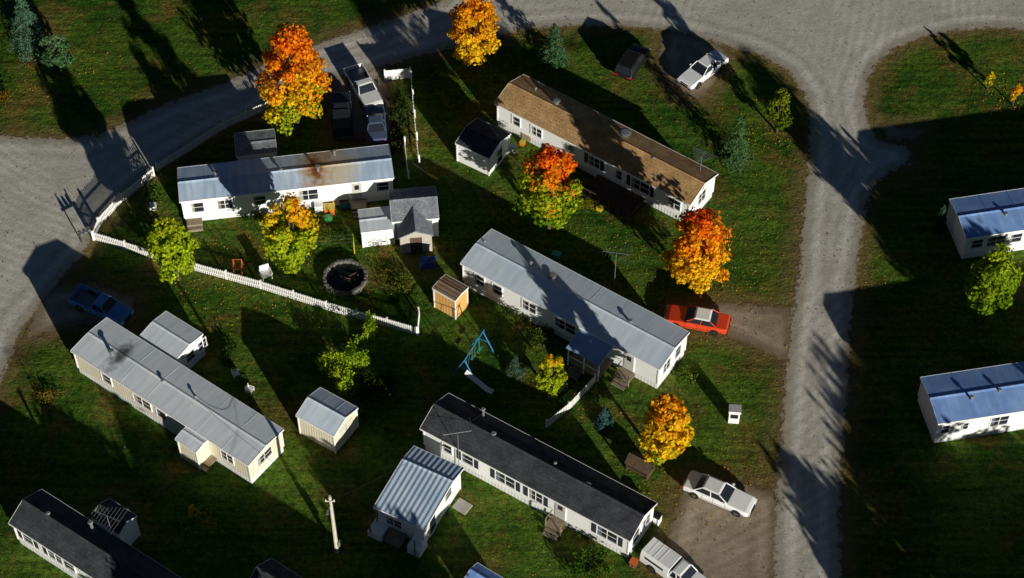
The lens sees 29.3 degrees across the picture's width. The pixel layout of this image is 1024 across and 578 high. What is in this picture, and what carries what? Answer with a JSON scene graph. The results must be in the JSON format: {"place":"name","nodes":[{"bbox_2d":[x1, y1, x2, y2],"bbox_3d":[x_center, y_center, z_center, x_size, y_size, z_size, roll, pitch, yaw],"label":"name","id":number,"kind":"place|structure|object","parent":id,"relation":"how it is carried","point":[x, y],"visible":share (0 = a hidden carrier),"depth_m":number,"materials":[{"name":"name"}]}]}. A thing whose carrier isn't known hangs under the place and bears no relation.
{"place":"outdoors","nodes":[
{"label":"outdoors","id":0,"kind":"place"},
{"bbox_2d":[14,528,89,577],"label":"walls","id":1,"kind":"structure","parent":0,"point":[79,574],"depth_m":144.65,"materials":[{"name":"white"}]},
{"bbox_2d":[17,530,76,573],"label":"windows","id":2,"kind":"structure","parent":1,"relation":"attached to","point":[31,542],"depth_m":144.22,"materials":[{"name":"white glass"}]},
{"bbox_2d":[8,489,180,577],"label":"roof","id":3,"kind":"structure","parent":1,"relation":"on","point":[65,532],"depth_m":142.91,"materials":[{"name":"black"}]},
{"bbox_2d":[25,30,925,577],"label":"gravel driveway","id":4,"kind":"structure","parent":0,"point":[743,540],"depth_m":159.32,"materials":[{"name":"gravel"}]},
{"bbox_2d":[67,284,134,326],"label":"pickup truck","id":5,"kind":"object","parent":4,"relation":"on","point":[83,298],"visible":0.94,"depth_m":159.65,"materials":[{"name":"blue paint"}]},
{"bbox_2d":[330,91,352,138],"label":"pickup truck","id":6,"kind":"object","parent":4,"relation":"on","point":[341,115],"visible":1,"depth_m":172.45,"materials":[{"name":"paint"}]},
{"bbox_2d":[343,63,383,108],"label":"pickup truck","id":7,"kind":"object","parent":4,"relation":"on","point":[360,81],"visible":1,"depth_m":175.12,"materials":[{"name":"silver metal"}]},
{"bbox_2d":[363,104,387,144],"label":"car","id":8,"kind":"object","parent":4,"relation":"on","point":[375,123],"visible":1,"depth_m":172.16,"materials":[{"name":"blue paint"}]},
{"bbox_2d":[639,537,706,577],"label":"pickup truck","id":9,"kind":"object","parent":4,"relation":"on","point":[660,558],"visible":1,"depth_m":143.99,"materials":[{"name":"white paint"}]},
{"bbox_2d":[663,304,730,335],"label":"parked car","id":10,"kind":"object","parent":4,"relation":"on","point":[712,322],"visible":0.87,"depth_m":158.86,"materials":[{"name":"red paint"}]},
{"bbox_2d":[676,49,729,90],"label":"parked car","id":11,"kind":"object","parent":4,"relation":"on","point":[699,72],"visible":1,"depth_m":176.80,"materials":[{"name":"white paint"}]},
{"bbox_2d":[681,470,758,517],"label":"parked car","id":12,"kind":"object","parent":4,"relation":"on","point":[736,502],"visible":1,"depth_m":148.24,"materials":[{"name":"white paint"}]},
{"bbox_2d":[0,0,1023,577],"bbox_3d":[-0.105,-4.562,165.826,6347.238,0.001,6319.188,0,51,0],"label":"ground","id":13,"kind":"structure","parent":0,"point":[120,454],"depth_m":160.24,"materials":[{"name":"green plant"}]},
{"bbox_2d":[6,0,50,63],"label":"spruce tree","id":14,"kind":"object","parent":13,"relation":"on","point":[22,13],"visible":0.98,"depth_m":177.64,"materials":[{"name":"green plant"}]},
{"bbox_2d":[39,33,74,71],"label":"young tree","id":15,"kind":"object","parent":13,"relation":"on","point":[57,46],"visible":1,"depth_m":175.63,"materials":[{"name":"green plant"}]},
{"bbox_2d":[94,518,140,544],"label":"shed walls","id":16,"kind":"structure","parent":13,"relation":"on","point":[130,534],"depth_m":145.52,"materials":[{"name":"white"}]},
{"bbox_2d":[91,498,136,535],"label":"shed roof","id":17,"kind":"object","parent":16,"relation":"on","point":[109,504],"visible":0.98,"depth_m":144.75,"materials":[{"name":"black"}]},
{"bbox_2d":[142,181,163,204],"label":"shrub","id":18,"kind":"object","parent":13,"relation":"on","point":[150,194],"visible":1,"depth_m":167.89,"materials":[{"name":"green plant"}]},
{"bbox_2d":[143,216,200,284],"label":"maple tree","id":19,"kind":"object","parent":13,"relation":"on","point":[169,243],"visible":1,"depth_m":157.84,"materials":[{"name":"green plant"}]},
{"bbox_2d":[142,337,205,368],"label":"walls addition","id":20,"kind":"structure","parent":13,"relation":"on","point":[194,361],"depth_m":155.97,"materials":[{"name":"white"}]},
{"bbox_2d":[139,311,202,359],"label":"roof addition","id":21,"kind":"structure","parent":20,"relation":"on","point":[171,335],"depth_m":155.47,"materials":[{"name":"metal"}]},
{"bbox_2d":[185,336,207,364],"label":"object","id":22,"kind":"structure","parent":20,"relation":"attached to","point":[190,355],"depth_m":156.22,"materials":[{"name":"white glass"}]},
{"bbox_2d":[73,354,283,479],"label":"walls","id":23,"kind":"structure","parent":13,"relation":"on","point":[251,471],"depth_m":151.29,"materials":[{"name":"beige"}]},
{"bbox_2d":[70,317,283,466],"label":"roof","id":24,"kind":"structure","parent":23,"relation":"on","point":[138,366],"depth_m":151.82,"materials":[{"name":"metal"}]},
{"bbox_2d":[100,371,272,467],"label":"windows","id":25,"kind":"structure","parent":23,"relation":"attached to","point":[261,459],"depth_m":151.75,"materials":[{"name":"white glass"}]},
{"bbox_2d":[79,368,283,483],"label":"skirting","id":26,"kind":"object","parent":13,"relation":"on","point":[265,467],"visible":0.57,"depth_m":152.93,"materials":[{"name":"plastic"}]},
{"bbox_2d":[177,442,210,469],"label":"wall","id":27,"kind":"structure","parent":13,"relation":"on","point":[201,456],"depth_m":150.27,"materials":[{"name":"plastic"}]},
{"bbox_2d":[175,427,207,453],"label":"roof entry","id":28,"kind":"object","parent":27,"relation":"on","point":[189,439],"visible":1,"depth_m":149.32,"materials":[{"name":"metal"}]},
{"bbox_2d":[217,341,239,367],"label":"shrub","id":29,"kind":"object","parent":13,"relation":"on","point":[225,360],"visible":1,"depth_m":157.19,"materials":[{"name":"green plant"}]},
{"bbox_2d":[92,230,419,335],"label":"picket fence","id":30,"kind":"object","parent":13,"relation":"on","point":[325,303],"visible":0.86,"depth_m":161.25,"materials":[{"name":"white"}]},
{"bbox_2d":[238,154,275,160],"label":"wall","id":31,"kind":"structure","parent":13,"relation":"on","point":[257,157],"depth_m":168.72,"materials":[{"name":"white"}]},
{"bbox_2d":[234,129,276,157],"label":"roof carport","id":32,"kind":"object","parent":31,"relation":"on","point":[255,143],"visible":1,"depth_m":168.94,"materials":[{"name":"grey"}]},
{"bbox_2d":[187,202,332,231],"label":"entry steps","id":33,"kind":"structure","parent":13,"relation":"on","point":[194,224],"depth_m":166.07,"materials":[{"name":"wood"}]},
{"bbox_2d":[240,210,329,226],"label":"foundation shrubs","id":34,"kind":"object","parent":13,"relation":"on","point":[260,215],"visible":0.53,"depth_m":166.50,"materials":[{"name":"green plant"}]},
{"bbox_2d":[185,195,388,222],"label":"skirting","id":35,"kind":"object","parent":13,"relation":"on","point":[247,213],"visible":0.14,"depth_m":166.99,"materials":[{"name":"plastic"}]},
{"bbox_2d":[181,179,392,217],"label":"walls","id":36,"kind":"structure","parent":35,"relation":"on","point":[326,194],"depth_m":166.26,"materials":[{"name":"white"}]},
{"bbox_2d":[177,144,393,202],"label":"roof","id":37,"kind":"structure","parent":36,"relation":"on","point":[297,172],"depth_m":166.07,"materials":[{"name":"metal"}]},
{"bbox_2d":[190,181,389,212],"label":"windows","id":38,"kind":"structure","parent":36,"relation":"attached to","point":[303,195],"depth_m":165.91,"materials":[{"name":"white glass"}]},
{"bbox_2d":[349,183,366,217],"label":"door","id":39,"kind":"structure","parent":36,"relation":"attached to","point":[357,193],"depth_m":167.01,"materials":[{"name":"white"}]},
{"bbox_2d":[259,192,318,274],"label":"maple tree","id":40,"kind":"object","parent":13,"relation":"on","point":[292,238],"visible":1,"depth_m":158.13,"materials":[{"name":"yellow plant"}]},
{"bbox_2d":[254,22,331,136],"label":"maple tree","id":41,"kind":"object","parent":13,"relation":"on","point":[299,71],"visible":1,"depth_m":166.41,"materials":[{"name":"orange plant"}]},
{"bbox_2d":[296,387,358,453],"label":"garden shed","id":42,"kind":"structure","parent":13,"relation":"on","point":[327,419],"depth_m":151.12,"materials":[{"name":"beige"}]},
{"bbox_2d":[339,417,352,446],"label":"double door","id":43,"kind":"structure","parent":42,"relation":"in","point":[347,430],"depth_m":151.67,"materials":[{"name":"grey"}]},
{"bbox_2d":[325,495,340,553],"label":"utility pole","id":44,"kind":"object","parent":13,"relation":"on","point":[336,541],"visible":1,"depth_m":143.14,"materials":[{"name":"white wood"}]},
{"bbox_2d":[315,221,356,245],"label":"garden bed plants","id":45,"kind":"object","parent":13,"relation":"on","point":[327,237],"visible":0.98,"depth_m":165.27,"materials":[{"name":"green plant"}]},
{"bbox_2d":[323,348,358,394],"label":"tree","id":46,"kind":"object","parent":13,"relation":"on","point":[344,384],"visible":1,"depth_m":155.26,"materials":[{"name":"green plant"}]},
{"bbox_2d":[323,258,367,296],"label":"stone ring pond","id":47,"kind":"structure","parent":13,"relation":"on","point":[345,277],"depth_m":162.61,"materials":[{"name":"grey stone"}]},
{"bbox_2d":[340,333,370,369],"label":"young tree","id":48,"kind":"object","parent":13,"relation":"on","point":[354,355],"visible":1,"depth_m":156.46,"materials":[{"name":"green plant"}]},
{"bbox_2d":[360,309,380,344],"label":"young tree","id":49,"kind":"object","parent":13,"relation":"on","point":[368,330],"visible":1,"depth_m":157.87,"materials":[{"name":"green plant"}]},
{"bbox_2d":[348,368,398,404],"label":"shrub","id":50,"kind":"object","parent":13,"relation":"on","point":[368,381],"visible":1,"depth_m":155.43,"materials":[{"name":"green plant"}]},
{"bbox_2d":[358,206,394,247],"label":"garden shed","id":51,"kind":"structure","parent":13,"relation":"on","point":[377,226],"depth_m":164.23,"materials":[{"name":"white"}]},
{"bbox_2d":[377,261,416,294],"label":"garden bed plants","id":52,"kind":"object","parent":13,"relation":"on","point":[397,286],"visible":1,"depth_m":162.23,"materials":[{"name":"green plant"}]},
{"bbox_2d":[384,66,410,80],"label":"board fence","id":53,"kind":"object","parent":13,"relation":"on","point":[387,73],"visible":1,"depth_m":176.90,"materials":[{"name":"white"}]},
{"bbox_2d":[389,85,411,153],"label":"hedge","id":54,"kind":"object","parent":13,"relation":"on","point":[399,133],"visible":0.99,"depth_m":173.63,"materials":[{"name":"green plant"}]},
{"bbox_2d":[388,186,438,253],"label":"garden shed","id":55,"kind":"structure","parent":13,"relation":"on","point":[414,215],"depth_m":163.97,"materials":[{"name":"white"}]},
{"bbox_2d":[367,446,463,557],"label":"carport shed","id":56,"kind":"structure","parent":13,"relation":"on","point":[418,494],"depth_m":146.36,"materials":[{"name":"white metal"}]},
{"bbox_2d":[385,486,452,536],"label":"windows","id":57,"kind":"structure","parent":56,"relation":"in","point":[391,521],"depth_m":146.53,"materials":[{"name":"white glass"}]},
{"bbox_2d":[419,256,436,268],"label":"tarp pile","id":58,"kind":"object","parent":13,"relation":"on","point":[427,262],"visible":1,"depth_m":163.53,"materials":[{"name":"plastic"}]},
{"bbox_2d":[432,274,468,319],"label":"wooden shed","id":59,"kind":"structure","parent":13,"relation":"on","point":[450,296],"depth_m":159.22,"materials":[{"name":"beige wood"}]},
{"bbox_2d":[452,498,472,514],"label":"concrete pad","id":60,"kind":"object","parent":13,"relation":"on","point":[460,505],"visible":1,"depth_m":148.62,"materials":[{"name":"concrete"}]},
{"bbox_2d":[446,0,500,73],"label":"maple tree","id":61,"kind":"object","parent":13,"relation":"on","point":[465,32],"visible":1,"depth_m":172.80,"materials":[{"name":"yellow plant"}]},
{"bbox_2d":[453,329,494,393],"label":"swing set","id":62,"kind":"object","parent":13,"relation":"on","point":[477,381],"visible":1,"depth_m":155.36,"materials":[{"name":"blue paint"}]},
{"bbox_2d":[455,118,510,175],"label":"garden shed","id":63,"kind":"structure","parent":13,"relation":"on","point":[482,146],"depth_m":169.58,"materials":[{"name":"white wood"}]},
{"bbox_2d":[464,563,502,577],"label":"garden shed","id":64,"kind":"structure","parent":13,"relation":"on","point":[477,570],"depth_m":142.08,"materials":[{"name":"blue"}]},
{"bbox_2d":[0,0,1023,577],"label":"fallen leaves","id":65,"kind":"object","parent":13,"relation":"on","point":[536,248],"visible":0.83,"depth_m":163.07,"materials":[{"name":"orange plant"}]},
{"bbox_2d":[505,354,527,381],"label":"spruce tree","id":66,"kind":"object","parent":13,"relation":"on","point":[515,366],"visible":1,"depth_m":155.82,"materials":[{"name":"green plant"}]},
{"bbox_2d":[425,445,650,557],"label":"skirting","id":67,"kind":"object","parent":13,"relation":"on","point":[544,511],"visible":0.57,"depth_m":148.47,"materials":[{"name":"plastic"}]},
{"bbox_2d":[423,432,653,554],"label":"walls","id":68,"kind":"structure","parent":67,"relation":"on","point":[578,521],"depth_m":147.75,"materials":[{"name":"white"}]},
{"bbox_2d":[420,393,657,542],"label":"roof","id":69,"kind":"structure","parent":68,"relation":"on","point":[613,506],"depth_m":147.01,"materials":[{"name":"black"}]},
{"bbox_2d":[442,442,650,547],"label":"windows","id":70,"kind":"structure","parent":68,"relation":"attached to","point":[539,499],"depth_m":147.37,"materials":[{"name":"white glass"}]},
{"bbox_2d":[542,503,567,540],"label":"door","id":71,"kind":"structure","parent":68,"relation":"attached to","point":[556,524],"depth_m":146.93,"materials":[{"name":"white"}]},
{"bbox_2d":[526,321,555,349],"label":"wild plants","id":72,"kind":"object","parent":13,"relation":"on","point":[539,330],"visible":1,"depth_m":158.46,"materials":[{"name":"green plant"}]},
{"bbox_2d":[512,143,583,233],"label":"maple tree","id":73,"kind":"object","parent":13,"relation":"on","point":[547,170],"visible":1,"depth_m":160.22,"materials":[{"name":"green plant"}]},
{"bbox_2d":[533,354,567,395],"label":"young tree","id":74,"kind":"object","parent":13,"relation":"on","point":[549,381],"visible":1,"depth_m":152.74,"materials":[{"name":"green plant"}]},
{"bbox_2d":[536,23,570,70],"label":"spruce tree","id":75,"kind":"object","parent":13,"relation":"on","point":[554,54],"visible":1,"depth_m":177.60,"materials":[{"name":"green plant"}]},
{"bbox_2d":[545,373,595,427],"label":"picket fence","id":76,"kind":"object","parent":13,"relation":"on","point":[569,406],"visible":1,"depth_m":154.10,"materials":[{"name":"white"}]},
{"bbox_2d":[464,281,683,387],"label":"skirting","id":77,"kind":"object","parent":13,"relation":"on","point":[556,332],"visible":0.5,"depth_m":158.98,"materials":[{"name":"plastic"}]},
{"bbox_2d":[462,266,686,384],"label":"walls","id":78,"kind":"structure","parent":77,"relation":"on","point":[642,369],"depth_m":158.07,"materials":[{"name":"white"}]},
{"bbox_2d":[460,229,689,370],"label":"roof","id":79,"kind":"structure","parent":78,"relation":"on","point":[645,336],"depth_m":157.49,"materials":[{"name":"grey metal"}]},
{"bbox_2d":[474,272,681,375],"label":"windows","id":80,"kind":"structure","parent":78,"relation":"attached to","point":[560,323],"depth_m":158.04,"materials":[{"name":"white glass"}]},
{"bbox_2d":[611,352,635,390],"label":"door","id":81,"kind":"structure","parent":78,"relation":"attached to","point":[624,374],"depth_m":155.69,"materials":[{"name":"white"}]},
{"bbox_2d":[566,329,612,381],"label":"porch","id":82,"kind":"object","parent":13,"relation":"on","point":[590,353],"visible":0.98,"depth_m":155.50,"materials":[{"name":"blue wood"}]},
{"bbox_2d":[564,545,616,577],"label":"shrub","id":83,"kind":"object","parent":13,"relation":"on","point":[576,569],"visible":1,"depth_m":144.90,"materials":[{"name":"green plant"}]},
{"bbox_2d":[593,406,613,432],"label":"spruce tree","id":84,"kind":"object","parent":13,"relation":"on","point":[604,419],"visible":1,"depth_m":152.63,"materials":[{"name":"green plant"}]},
{"bbox_2d":[498,121,711,220],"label":"skirting","id":85,"kind":"object","parent":13,"relation":"on","point":[594,173],"visible":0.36,"depth_m":169.44,"materials":[{"name":"plastic"}]},
{"bbox_2d":[497,106,714,214],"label":"walls","id":86,"kind":"structure","parent":85,"relation":"on","point":[660,198],"depth_m":168.97,"materials":[{"name":"white"}]},
{"bbox_2d":[494,74,717,205],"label":"roof","id":87,"kind":"structure","parent":86,"relation":"on","point":[672,173],"depth_m":168.30,"materials":[{"name":"brown"}]},
{"bbox_2d":[511,114,706,211],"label":"windows","id":88,"kind":"structure","parent":86,"relation":"attached to","point":[633,182],"depth_m":167.36,"materials":[{"name":"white glass"}]},
{"bbox_2d":[579,174,644,222],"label":"deck","id":89,"kind":"structure","parent":13,"relation":"on","point":[617,199],"depth_m":167.70,"materials":[{"name":"brown wood"}]},
{"bbox_2d":[613,43,650,81],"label":"parked car","id":90,"kind":"object","parent":13,"relation":"on","point":[633,59],"visible":1,"depth_m":176.91,"materials":[{"name":"black paint"}]},
{"bbox_2d":[625,451,654,479],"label":"garden shelter","id":91,"kind":"object","parent":13,"relation":"on","point":[635,462],"visible":0.94,"depth_m":149.81,"materials":[{"name":"brown wood"}]},
{"bbox_2d":[638,392,694,465],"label":"maple tree","id":92,"kind":"object","parent":13,"relation":"on","point":[664,412],"visible":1,"depth_m":146.52,"materials":[{"name":"yellow plant"}]},
{"bbox_2d":[678,365,702,386],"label":"shrub","id":93,"kind":"object","parent":13,"relation":"on","point":[693,377],"visible":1,"depth_m":155.96,"materials":[{"name":"green plant"}]},
{"bbox_2d":[659,206,734,297],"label":"maple tree","id":94,"kind":"object","parent":13,"relation":"on","point":[697,255],"visible":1,"depth_m":157.29,"materials":[{"name":"orange plant"}]},
{"bbox_2d":[714,116,753,174],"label":"spruce tree","id":95,"kind":"object","parent":13,"relation":"on","point":[736,145],"visible":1,"depth_m":169.33,"materials":[{"name":"green plant"}]},
{"bbox_2d":[728,404,740,423],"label":"utility cabinet","id":96,"kind":"object","parent":13,"relation":"on","point":[734,414],"visible":1,"depth_m":152.74,"materials":[{"name":"white"}]},
{"bbox_2d":[764,88,793,132],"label":"young tree","id":97,"kind":"object","parent":13,"relation":"on","point":[776,111],"visible":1,"depth_m":170.69,"materials":[{"name":"green plant"}]},
{"bbox_2d":[931,204,946,235],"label":"spruce tree","id":98,"kind":"object","parent":13,"relation":"on","point":[939,224],"visible":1,"depth_m":165.00,"materials":[{"name":"green plant"}]},
{"bbox_2d":[917,396,1023,442],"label":"skirting","id":99,"kind":"object","parent":13,"relation":"on","point":[976,434],"visible":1,"depth_m":152.68,"materials":[{"name":"plastic"}]},
{"bbox_2d":[946,219,1023,258],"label":"skirting","id":100,"kind":"object","parent":13,"relation":"on","point":[981,253],"visible":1,"depth_m":164.34,"materials":[{"name":"plastic"}]},
{"bbox_2d":[963,242,1023,322],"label":"maple tree","id":101,"kind":"object","parent":13,"relation":"on","point":[994,282],"visible":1,"depth_m":154.88,"materials":[{"name":"green plant"}]},
{"bbox_2d":[0,0,1023,577],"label":"gravel road","id":102,"kind":"structure","parent":0,"point":[818,46],"depth_m":171.42,"materials":[{"name":"grey gravel"}]},
{"bbox_2d":[91,166,154,240],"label":"picket fence","id":103,"kind":"object","parent":102,"relation":"on","point":[110,206],"visible":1,"depth_m":167.61,"materials":[{"name":"white"}]},
{"bbox_2d":[155,102,268,170],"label":"picket fence","id":104,"kind":"object","parent":102,"relation":"on","point":[223,124],"visible":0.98,"depth_m":172.45,"materials":[{"name":"white"}]},
{"bbox_2d":[918,382,1023,438],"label":"walls","id":105,"kind":"structure","parent":0,"point":[981,425],"depth_m":151.86,"materials":[{"name":"white"}]},
{"bbox_2d":[920,361,1023,424],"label":"roof","id":106,"kind":"structure","parent":105,"relation":"on","point":[949,394],"depth_m":151.57,"materials":[{"name":"blue metal"}]},
{"bbox_2d":[939,414,1009,433],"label":"windows","id":107,"kind":"structure","parent":105,"relation":"attached to","point":[997,421],"depth_m":151.33,"materials":[{"name":"white glass"}]},
{"bbox_2d":[946,204,1023,254],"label":"walls","id":108,"kind":"structure","parent":0,"point":[957,230],"depth_m":163.74,"materials":[{"name":"white"}]},
{"bbox_2d":[949,188,1023,239],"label":"roof","id":109,"kind":"structure","parent":108,"relation":"on","point":[980,215],"depth_m":163.18,"materials":[{"name":"blue metal"}]},
{"bbox_2d":[969,232,1023,248],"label":"windows","id":110,"kind":"structure","parent":108,"relation":"attached to","point":[991,241],"depth_m":163.00,"materials":[{"name":"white glass"}]},
{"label":"walls","id":111,"kind":"object","parent":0,"visible":0},
{"bbox_2d":[250,558,301,577],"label":"roof","id":112,"kind":"structure","parent":111,"relation":"on","point":[270,568],"depth_m":141.25,"materials":[{"name":"black"}]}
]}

